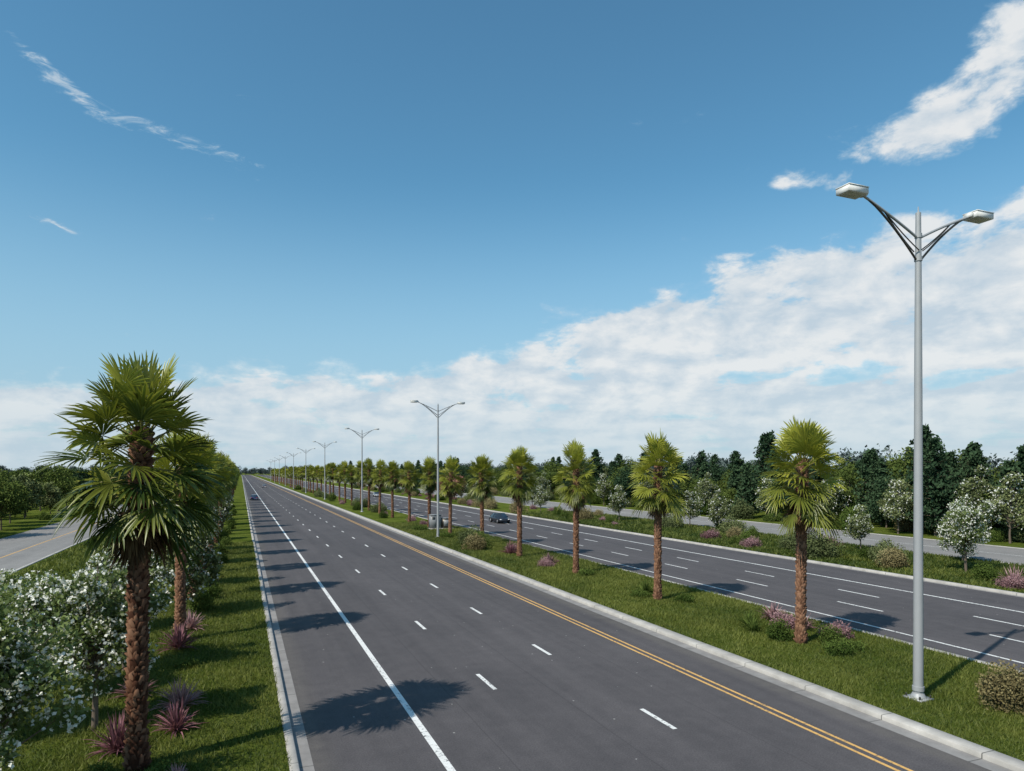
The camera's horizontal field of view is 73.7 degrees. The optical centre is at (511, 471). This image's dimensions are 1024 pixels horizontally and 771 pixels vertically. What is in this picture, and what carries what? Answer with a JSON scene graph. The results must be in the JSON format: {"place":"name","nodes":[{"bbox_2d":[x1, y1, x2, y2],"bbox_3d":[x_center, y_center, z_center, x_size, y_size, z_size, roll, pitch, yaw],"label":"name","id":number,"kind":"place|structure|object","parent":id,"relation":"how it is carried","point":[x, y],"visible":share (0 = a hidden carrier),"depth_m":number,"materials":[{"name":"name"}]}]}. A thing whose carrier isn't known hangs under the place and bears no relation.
{"place":"outdoors","nodes":[
{"label":"outdoors","id":0,"kind":"place"},
{"bbox_2d":[0,533,107,679],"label":"grass","id":1,"kind":"structure","parent":0,"point":[67,552],"depth_m":53.62,"materials":[{"name":"green plant"}]},
{"bbox_2d":[0,504,126,575],"bbox_3d":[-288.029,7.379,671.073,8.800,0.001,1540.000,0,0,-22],"label":"side road","id":2,"kind":"structure","parent":0,"point":[18,542],"depth_m":70.56,"materials":[{"name":"grey asphalt"}]},
{"bbox_2d":[9,472,270,474],"bbox_3d":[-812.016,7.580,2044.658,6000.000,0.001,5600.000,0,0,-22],"label":"ground","id":3,"kind":"structure","parent":0,"point":[248,474],"depth_m":1525.04,"materials":[{"name":"green plant"}]},
{"bbox_2d":[242,479,299,770],"bbox_3d":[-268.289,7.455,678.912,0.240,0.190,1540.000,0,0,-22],"label":"kerb","id":4,"kind":"structure","parent":3,"relation":"on","point":[291,750],"depth_m":23.18,"materials":[{"name":"concrete"}]},
{"bbox_2d":[0,443,1017,475],"bbox_3d":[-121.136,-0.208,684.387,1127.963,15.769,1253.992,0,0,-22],"label":"distant treeline","id":5,"kind":"object","parent":3,"relation":"on","point":[691,462],"visible":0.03,"depth_m":202.95,"materials":[{"name":"green plant"}]},
{"bbox_2d":[252,475,1023,770],"bbox_3d":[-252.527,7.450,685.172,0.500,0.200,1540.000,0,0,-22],"label":"kerb","id":6,"kind":"structure","parent":3,"relation":"on","point":[988,754],"depth_m":24.05,"materials":[{"name":"concrete"}]},
{"bbox_2d":[269,478,1007,667],"bbox_3d":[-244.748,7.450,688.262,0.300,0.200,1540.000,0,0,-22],"label":"kerb","id":7,"kind":"structure","parent":3,"relation":"on","point":[968,658],"depth_m":33.59,"materials":[{"name":"concrete"}]},
{"bbox_2d":[268,475,1023,596],"bbox_3d":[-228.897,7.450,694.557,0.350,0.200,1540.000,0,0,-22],"label":"kerb","id":8,"kind":"structure","parent":3,"relation":"on","point":[924,579],"depth_m":56.33,"materials":[{"name":"concrete"}]},
{"bbox_2d":[0,475,291,770],"bbox_3d":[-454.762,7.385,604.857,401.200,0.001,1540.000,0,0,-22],"label":"grass verge","id":9,"kind":"object","parent":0,"point":[20,523],"depth_m":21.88,"materials":[{"name":"green plant"}]},
{"bbox_2d":[0,568,82,697],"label":"flowering tree","id":10,"kind":"object","parent":9,"relation":"on","point":[42,582],"visible":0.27,"depth_m":21.44,"materials":[{"name":"white plant"}]},
{"bbox_2d":[0,576,91,770],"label":"flowering tree","id":11,"kind":"object","parent":9,"relation":"on","point":[23,685],"visible":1,"depth_m":14.19,"materials":[{"name":"white plant"}]},
{"bbox_2d":[0,462,162,529],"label":"forest","id":12,"kind":"object","parent":9,"relation":"on","point":[22,491],"visible":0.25,"depth_m":116.06,"materials":[{"name":"green plant"}]},
{"bbox_2d":[8,562,161,729],"bbox_3d":[-12.135,5.048,19.577,3.701,4.890,3.270,0,0,-7],"label":"flowering tree","id":13,"kind":"object","parent":9,"relation":"on","point":[99,606],"visible":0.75,"depth_m":19.00,"materials":[{"name":"white plant"}]},
{"bbox_2d":[86,761,114,770],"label":"round bush","id":14,"kind":"object","parent":9,"relation":"on","point":[106,767],"visible":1,"depth_m":15.90,"materials":[{"name":"green plant"}]},
{"bbox_2d":[80,711,153,759],"bbox_3d":[-10.323,6.806,17.927,1.731,1.148,1.892,0,0,-35],"label":"flax plant","id":15,"kind":"object","parent":9,"relation":"on","point":[116,743],"visible":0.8,"depth_m":17.83,"materials":[{"name":"purple plant"}]},
{"bbox_2d":[84,549,172,670],"bbox_3d":[-14.226,5.165,25.184,3.516,4.646,3.106,0,0,30],"label":"flowering tree","id":16,"kind":"object","parent":9,"relation":"on","point":[157,573],"visible":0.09,"depth_m":25.07,"materials":[{"name":"white plant"}]},
{"bbox_2d":[33,351,226,770],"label":"palm tree","id":17,"kind":"object","parent":9,"relation":"on","point":[142,526],"visible":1,"depth_m":16.69,"materials":[{"name":"green plant"}]},
{"bbox_2d":[145,759,193,770],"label":"shrub","id":18,"kind":"object","parent":9,"relation":"on","point":[165,766],"visible":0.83,"depth_m":16.64,"materials":[{"name":"green plant"}]},
{"bbox_2d":[154,620,198,653],"bbox_3d":[-13.877,6.770,28.350,1.808,1.220,2.042,0,0,-25],"label":"flax plant","id":19,"kind":"object","parent":9,"relation":"on","point":[178,640],"visible":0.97,"depth_m":28.20,"materials":[{"name":"purple plant"}]},
{"bbox_2d":[150,701,205,738],"bbox_3d":[-9.576,6.897,19.343,1.617,0.965,1.431,0,0,12],"label":"flax plant","id":20,"kind":"object","parent":9,"relation":"on","point":[177,722],"visible":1,"depth_m":19.30,"materials":[{"name":"purple plant"}]},
{"bbox_2d":[150,676,211,713],"bbox_3d":[-10.461,6.842,21.365,1.879,1.076,1.844,0,0,-36],"label":"flax plant","id":21,"kind":"object","parent":9,"relation":"on","point":[182,695],"visible":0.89,"depth_m":21.21,"materials":[{"name":"purple plant"}]},
{"bbox_2d":[152,431,220,638],"bbox_3d":[-14.651,2.721,29.686,3.623,9.523,3.764,0,0,-30],"label":"palm tree","id":22,"kind":"object","parent":9,"relation":"on","point":[164,463],"visible":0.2,"depth_m":29.59,"materials":[{"name":"green plant"}]},
{"bbox_2d":[173,658,199,668],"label":"shrub","id":23,"kind":"object","parent":9,"relation":"on","point":[185,663],"visible":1,"depth_m":25.64,"materials":[{"name":"green plant"}]},
{"bbox_2d":[170,609,205,630],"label":"flax plant","id":24,"kind":"object","parent":9,"relation":"on","point":[191,623],"visible":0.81,"depth_m":31.66,"materials":[{"name":"pink plant"}]},
{"bbox_2d":[153,502,223,604],"bbox_3d":[-16.657,4.394,34.732,3.401,6.221,4.428,0,0,-8],"label":"flowering tree","id":25,"kind":"object","parent":9,"relation":"on","point":[205,576],"visible":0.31,"depth_m":34.77,"materials":[{"name":"green plant"}]},
{"bbox_2d":[163,502,219,568],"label":"flowering tree","id":26,"kind":"object","parent":9,"relation":"on","point":[208,550],"visible":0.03,"depth_m":44.16,"materials":[{"name":"green plant"}]},
{"bbox_2d":[169,429,228,597],"bbox_3d":[-18.369,2.457,39.742,3.726,10.055,3.974,0,0,8],"label":"palm tree","id":27,"kind":"object","parent":9,"relation":"on","point":[215,486],"visible":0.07,"depth_m":39.75,"materials":[{"name":"green plant"}]},
{"bbox_2d":[187,590,216,612],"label":"round bush","id":28,"kind":"object","parent":9,"relation":"on","point":[200,604],"visible":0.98,"depth_m":35.69,"materials":[{"name":"green plant"}]},
{"bbox_2d":[195,583,220,598],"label":"round bush","id":29,"kind":"object","parent":9,"relation":"on","point":[210,590],"visible":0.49,"depth_m":39.16,"materials":[{"name":"green plant"}]},
{"bbox_2d":[198,434,231,570],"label":"palm tree","id":30,"kind":"object","parent":9,"relation":"on","point":[221,461],"visible":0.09,"depth_m":49.54,"materials":[{"name":"green plant"}]},
{"bbox_2d":[208,454,232,550],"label":"palm tree","id":31,"kind":"object","parent":9,"relation":"on","point":[228,480],"visible":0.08,"depth_m":59.17,"materials":[{"name":"green plant"}]},
{"bbox_2d":[214,452,235,542],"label":"palm tree","id":32,"kind":"object","parent":9,"relation":"on","point":[227,485],"visible":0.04,"depth_m":68.99,"materials":[{"name":"green plant"}]},
{"bbox_2d":[0,0,1023,470],"label":"sky","id":33,"kind":"structure","parent":0,"point":[602,225],"materials":[{"name":"blue"}]},
{"bbox_2d":[242,475,990,770],"bbox_3d":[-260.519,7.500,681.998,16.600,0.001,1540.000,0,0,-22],"label":"road","id":34,"kind":"structure","parent":0,"point":[579,698],"depth_m":24.11,"materials":[{"name":"grey asphalt"}]},
{"bbox_2d":[242,478,314,770],"bbox_3d":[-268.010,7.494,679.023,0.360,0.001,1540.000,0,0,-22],"label":"gutter","id":35,"kind":"object","parent":34,"relation":"on","point":[305,761],"visible":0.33,"depth_m":24.09,"materials":[{"name":"concrete"}]},
{"bbox_2d":[0,475,1023,770],"bbox_3d":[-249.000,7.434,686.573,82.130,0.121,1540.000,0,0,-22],"label":"road markings","id":36,"kind":"object","parent":34,"relation":"on","point":[446,763],"visible":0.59,"depth_m":28.36,"materials":[{"name":"white paint"}]},
{"bbox_2d":[254,476,1011,770],"bbox_3d":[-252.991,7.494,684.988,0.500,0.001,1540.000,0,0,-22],"label":"gutter","id":37,"kind":"object","parent":34,"relation":"on","point":[978,761],"visible":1,"depth_m":24.09,"materials":[{"name":"concrete"}]},
{"bbox_2d":[253,475,1023,760],"bbox_3d":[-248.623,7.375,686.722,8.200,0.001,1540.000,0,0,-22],"label":"grass median","id":38,"kind":"object","parent":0,"point":[399,517],"depth_m":26.30,"materials":[{"name":"green plant"}]},
{"bbox_2d":[327,462,337,492],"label":"palm tree","id":39,"kind":"object","parent":38,"relation":"on","point":[332,466],"visible":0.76,"depth_m":176.62,"materials":[{"name":"green plant"}]},
{"bbox_2d":[337,460,349,502],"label":"palm tree","id":40,"kind":"object","parent":38,"relation":"on","point":[344,467],"visible":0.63,"depth_m":157.20,"materials":[{"name":"green plant"}]},
{"bbox_2d":[344,464,357,504],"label":"palm tree","id":41,"kind":"object","parent":38,"relation":"on","point":[351,481],"visible":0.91,"depth_m":147.08,"materials":[{"name":"green plant"}]},
{"bbox_2d":[352,460,367,503],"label":"palm tree","id":42,"kind":"object","parent":38,"relation":"on","point":[358,479],"visible":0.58,"depth_m":137.54,"materials":[{"name":"green plant"}]},
{"bbox_2d":[345,428,378,511],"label":"street lamp","id":43,"kind":"object","parent":38,"relation":"on","point":[362,467],"visible":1,"depth_m":123.64,"materials":[{"name":"metal"}]},
{"bbox_2d":[359,458,376,510],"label":"palm tree","id":44,"kind":"object","parent":38,"relation":"on","point":[368,479],"visible":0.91,"depth_m":127.64,"materials":[{"name":"green plant"}]},
{"bbox_2d":[371,459,387,513],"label":"palm tree","id":45,"kind":"object","parent":38,"relation":"on","point":[378,481],"visible":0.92,"depth_m":117.77,"materials":[{"name":"green plant"}]},
{"bbox_2d":[382,460,400,517],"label":"palm tree","id":46,"kind":"object","parent":38,"relation":"on","point":[391,469],"visible":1,"depth_m":107.94,"materials":[{"name":"green plant"}]},
{"bbox_2d":[397,461,419,521],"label":"palm tree","id":47,"kind":"object","parent":38,"relation":"on","point":[408,486],"visible":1,"depth_m":98.21,"materials":[{"name":"green plant"}]},
{"bbox_2d":[417,456,439,526],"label":"palm tree","id":48,"kind":"object","parent":38,"relation":"on","point":[429,486],"visible":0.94,"depth_m":88.41,"materials":[{"name":"green plant"}]},
{"bbox_2d":[410,400,464,535],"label":"street lamp","id":49,"kind":"object","parent":38,"relation":"on","point":[426,406],"visible":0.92,"depth_m":75.92,"materials":[{"name":"metal"}]},
{"bbox_2d":[427,514,448,528],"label":"utility cabinet","id":50,"kind":"object","parent":38,"relation":"on","point":[443,522],"visible":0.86,"depth_m":86.26,"materials":[{"name":"metal"}]},
{"bbox_2d":[436,455,465,533],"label":"palm tree","id":51,"kind":"object","parent":38,"relation":"on","point":[449,491],"visible":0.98,"depth_m":78.42,"materials":[{"name":"green plant"}]},
{"bbox_2d":[455,524,488,544],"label":"olive bush","id":52,"kind":"object","parent":38,"relation":"on","point":[462,535],"visible":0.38,"depth_m":67.99,"materials":[{"name":"green plant"}]},
{"bbox_2d":[461,533,486,550],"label":"dry bush","id":53,"kind":"object","parent":38,"relation":"on","point":[476,542],"visible":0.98,"depth_m":63.34,"materials":[{"name":"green plant"}]},
{"bbox_2d":[464,454,498,532],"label":"palm tree","id":54,"kind":"object","parent":38,"relation":"on","point":[481,493],"visible":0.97,"depth_m":68.60,"materials":[{"name":"green plant"}]},
{"bbox_2d":[499,446,538,556],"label":"palm tree","id":55,"kind":"object","parent":38,"relation":"on","point":[518,458],"visible":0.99,"depth_m":58.52,"materials":[{"name":"green plant"}]},
{"bbox_2d":[551,439,601,573],"bbox_3d":[4.720,2.519,49.075,3.498,9.909,3.726,0,0,-36],"label":"palm tree","id":56,"kind":"object","parent":38,"relation":"on","point":[576,494],"visible":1,"depth_m":48.90,"materials":[{"name":"green plant"}]},
{"bbox_2d":[628,429,690,599],"bbox_3d":[8.342,2.466,38.861,3.525,10.015,3.760,0,0,-12],"label":"palm tree","id":57,"kind":"object","parent":38,"relation":"on","point":[657,453],"visible":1,"depth_m":38.73,"materials":[{"name":"green plant"}]},
{"bbox_2d":[383,522,1023,759],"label":"grass","id":58,"kind":"structure","parent":38,"relation":"on","point":[499,542],"depth_m":29.78,"materials":[{"name":"green plant"}]},
{"bbox_2d":[759,602,785,619],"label":"flax plant","id":59,"kind":"object","parent":38,"relation":"on","point":[769,611],"visible":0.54,"depth_m":33.93,"materials":[{"name":"pink plant"}]},
{"bbox_2d":[764,618,793,641],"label":"round bush","id":60,"kind":"object","parent":38,"relation":"on","point":[778,630],"visible":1,"depth_m":29.72,"materials":[{"name":"green plant"}]},
{"bbox_2d":[768,608,808,630],"bbox_3d":[12.870,6.943,31.825,1.743,1.014,1.792,0,0,-15],"label":"pink shrub","id":61,"kind":"object","parent":38,"relation":"on","point":[790,620],"visible":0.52,"depth_m":31.85,"materials":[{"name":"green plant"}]},
{"bbox_2d":[754,416,845,643],"bbox_3d":[12.323,2.496,29.524,3.740,9.960,3.600,0,0,-38],"label":"palm tree","id":62,"kind":"object","parent":38,"relation":"on","point":[801,515],"visible":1,"depth_m":28.99,"materials":[{"name":"green plant"}]},
{"bbox_2d":[817,624,847,642],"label":"round bush","id":63,"kind":"object","parent":38,"relation":"on","point":[828,634],"visible":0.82,"depth_m":29.27,"materials":[{"name":"green plant"}]},
{"bbox_2d":[817,619,854,638],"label":"pink shrub","id":64,"kind":"object","parent":38,"relation":"on","point":[844,629],"visible":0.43,"depth_m":30.04,"materials":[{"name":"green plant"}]},
{"bbox_2d":[822,640,857,656],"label":"shrub","id":65,"kind":"object","parent":38,"relation":"on","point":[837,648],"visible":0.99,"depth_m":27.42,"materials":[{"name":"green plant"}]},
{"bbox_2d":[833,636,866,652],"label":"shrub","id":66,"kind":"object","parent":38,"relation":"on","point":[856,645],"visible":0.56,"depth_m":28.17,"materials":[{"name":"green plant"}]},
{"bbox_2d":[835,182,993,702],"bbox_3d":[13.165,-0.680,22.121,6.564,16.130,0.620,0,0,-22],"label":"street lamp","id":67,"kind":"object","parent":38,"relation":"on","point":[849,190],"visible":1,"depth_m":22.03,"materials":[{"name":"metal"}]},
{"bbox_2d":[974,659,1023,715],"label":"dry bush","id":68,"kind":"object","parent":38,"relation":"on","point":[1004,688],"visible":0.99,"depth_m":20.93,"materials":[{"name":"beige plant"}]},
{"bbox_2d":[258,475,1023,670],"bbox_3d":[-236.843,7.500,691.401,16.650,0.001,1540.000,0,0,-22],"label":"road","id":69,"kind":"structure","parent":0,"point":[954,622],"depth_m":44.76,"materials":[{"name":"grey asphalt"}]},
{"bbox_2d":[489,513,509,522],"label":"car","id":70,"kind":"object","parent":69,"relation":"on","point":[499,517],"visible":1,"depth_m":98.42,"materials":[{"name":"paint"}]},
{"bbox_2d":[280,477,1023,597],"bbox_3d":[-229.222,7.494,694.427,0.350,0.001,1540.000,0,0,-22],"label":"gutter","id":71,"kind":"object","parent":69,"relation":"on","point":[773,556],"visible":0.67,"depth_m":55.98,"materials":[{"name":"concrete"}]},
{"bbox_2d":[269,475,1023,592],"bbox_3d":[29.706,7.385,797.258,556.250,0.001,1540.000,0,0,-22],"label":"grass verge","id":72,"kind":"object","parent":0,"point":[878,528],"depth_m":104.18,"materials":[{"name":"green plant"}]},
{"bbox_2d":[534,485,549,510],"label":"flowering tree","id":73,"kind":"object","parent":72,"relation":"on","point":[541,496],"visible":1,"depth_m":121.88,"materials":[{"name":"green plant"}]},
{"bbox_2d":[535,472,550,493],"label":"flowering tree","id":74,"kind":"object","parent":72,"relation":"on","point":[543,484],"visible":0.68,"depth_m":174.76,"materials":[{"name":"green plant"}]},
{"bbox_2d":[595,473,610,504],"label":"flowering tree","id":75,"kind":"object","parent":72,"relation":"on","point":[603,490],"visible":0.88,"depth_m":146.98,"materials":[{"name":"green plant"}]},
{"bbox_2d":[607,484,628,519],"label":"flowering tree","id":76,"kind":"object","parent":72,"relation":"on","point":[618,499],"visible":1,"depth_m":100.42,"materials":[{"name":"green plant"}]},
{"bbox_2d":[661,511,683,527],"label":"olive bush","id":77,"kind":"object","parent":72,"relation":"on","point":[668,522],"visible":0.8,"depth_m":87.77,"materials":[{"name":"green plant"}]},
{"bbox_2d":[337,424,1023,535],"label":"forest","id":78,"kind":"object","parent":72,"relation":"on","point":[945,473],"visible":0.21,"depth_m":101.85,"materials":[{"name":"green plant"}]},
{"bbox_2d":[679,490,704,525],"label":"flowering tree","id":79,"kind":"object","parent":72,"relation":"on","point":[692,506],"visible":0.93,"depth_m":89.40,"materials":[{"name":"green plant"}]},
{"bbox_2d":[694,472,718,509],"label":"flowering tree","id":80,"kind":"object","parent":72,"relation":"on","point":[704,487],"visible":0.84,"depth_m":114.58,"materials":[{"name":"green plant"}]},
{"bbox_2d":[706,488,733,527],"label":"flowering tree","id":81,"kind":"object","parent":72,"relation":"on","point":[716,512],"visible":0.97,"depth_m":82.61,"materials":[{"name":"green plant"}]},
{"bbox_2d":[717,514,749,533],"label":"olive bush","id":82,"kind":"object","parent":72,"relation":"on","point":[726,526],"visible":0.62,"depth_m":79.64,"materials":[{"name":"green plant"}]},
{"bbox_2d":[728,498,756,518],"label":"olive bush","id":83,"kind":"object","parent":72,"relation":"on","point":[739,511],"visible":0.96,"depth_m":105.26,"materials":[{"name":"green plant"}]},
{"bbox_2d":[738,535,762,546],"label":"pink shrub","id":84,"kind":"object","parent":72,"relation":"on","point":[753,542],"visible":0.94,"depth_m":66.06,"materials":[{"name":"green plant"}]},
{"bbox_2d":[754,477,779,515],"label":"flowering tree","id":85,"kind":"object","parent":72,"relation":"on","point":[764,506],"visible":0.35,"depth_m":100.70,"materials":[{"name":"green plant"}]},
{"bbox_2d":[513,510,1023,592],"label":"grass","id":86,"kind":"structure","parent":72,"relation":"on","point":[638,525],"depth_m":61.65,"materials":[{"name":"green plant"}]},
{"bbox_2d":[777,533,795,548],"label":"olive bush","id":87,"kind":"object","parent":72,"relation":"on","point":[787,542],"visible":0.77,"depth_m":63.84,"materials":[{"name":"green plant"}]},
{"bbox_2d":[791,529,846,558],"bbox_3d":[26.188,6.123,58.784,4.741,2.716,3.860,0,0,-9],"label":"olive bush","id":88,"kind":"object","parent":72,"relation":"on","point":[813,548],"visible":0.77,"depth_m":58.02,"materials":[{"name":"green plant"}]},
{"bbox_2d":[814,476,851,519],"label":"flowering tree","id":89,"kind":"object","parent":72,"relation":"on","point":[836,498],"visible":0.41,"depth_m":91.74,"materials":[{"name":"green plant"}]},
{"bbox_2d":[833,504,872,531],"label":"olive bush","id":90,"kind":"object","parent":72,"relation":"on","point":[851,512],"visible":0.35,"depth_m":84.50,"materials":[{"name":"green plant"}]},
{"bbox_2d":[842,504,874,547],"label":"flowering tree","id":91,"kind":"object","parent":72,"relation":"on","point":[858,526],"visible":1,"depth_m":63.07,"materials":[{"name":"green plant"}]},
{"bbox_2d":[866,537,908,560],"bbox_3d":[30.436,6.416,55.752,3.634,2.081,2.959,0,0,-28],"label":"olive bush","id":92,"kind":"object","parent":72,"relation":"on","point":[872,549],"visible":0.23,"depth_m":55.48,"materials":[{"name":"green plant"}]},
{"bbox_2d":[872,540,909,564],"bbox_3d":[29.671,6.462,53.425,2.818,1.982,3.461,0,0,26],"label":"olive bush","id":93,"kind":"object","parent":72,"relation":"on","point":[886,546],"visible":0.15,"depth_m":53.40,"materials":[{"name":"green plant"}]},
{"bbox_2d":[874,546,909,568],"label":"dry bush","id":94,"kind":"object","parent":72,"relation":"on","point":[895,558],"visible":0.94,"depth_m":51.58,"materials":[{"name":"beige plant"}]},
{"bbox_2d":[880,478,913,533],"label":"flowering tree","id":95,"kind":"object","parent":72,"relation":"on","point":[903,500],"visible":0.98,"depth_m":79.85,"materials":[{"name":"green plant"}]},
{"bbox_2d":[935,499,995,571],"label":"flowering tree","id":96,"kind":"object","parent":72,"relation":"on","point":[969,526],"visible":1,"depth_m":49.70,"materials":[{"name":"white plant"}]},
{"bbox_2d":[940,494,992,559],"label":"flowering tree","id":97,"kind":"object","parent":72,"relation":"on","point":[964,497],"visible":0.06,"depth_m":55.21,"materials":[{"name":"green plant"}]},
{"bbox_2d":[953,465,1002,526],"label":"flowering tree","id":98,"kind":"object","parent":72,"relation":"on","point":[970,485],"visible":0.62,"depth_m":73.20,"materials":[{"name":"green plant"}]},
{"bbox_2d":[970,562,997,579],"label":"round bush","id":99,"kind":"object","parent":72,"relation":"on","point":[981,573],"visible":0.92,"depth_m":46.23,"materials":[{"name":"green plant"}]},
{"bbox_2d":[985,527,1004,541],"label":"round bush","id":100,"kind":"object","parent":72,"relation":"on","point":[996,536],"visible":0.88,"depth_m":71.26,"materials":[{"name":"green plant"}]},
{"bbox_2d":[985,471,1023,543],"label":"flowering tree","id":101,"kind":"object","parent":72,"relation":"on","point":[1005,501],"visible":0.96,"depth_m":69.49,"materials":[{"name":"green plant"}]},
{"bbox_2d":[995,573,1023,589],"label":"pink shrub","id":102,"kind":"object","parent":72,"relation":"on","point":[1015,583],"visible":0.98,"depth_m":42.87,"materials":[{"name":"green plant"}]},
{"bbox_2d":[294,477,1023,563],"bbox_3d":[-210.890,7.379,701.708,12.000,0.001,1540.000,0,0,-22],"label":"side road","id":103,"kind":"structure","parent":0,"point":[1002,555],"depth_m":74.75,"materials":[{"name":"grey asphalt"}]},
{"bbox_2d":[738,615,764,632],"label":"ornamental grass","id":104,"kind":"object","parent":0,"point":[753,626],"depth_m":31.36,"materials":[{"name":"green plant"}]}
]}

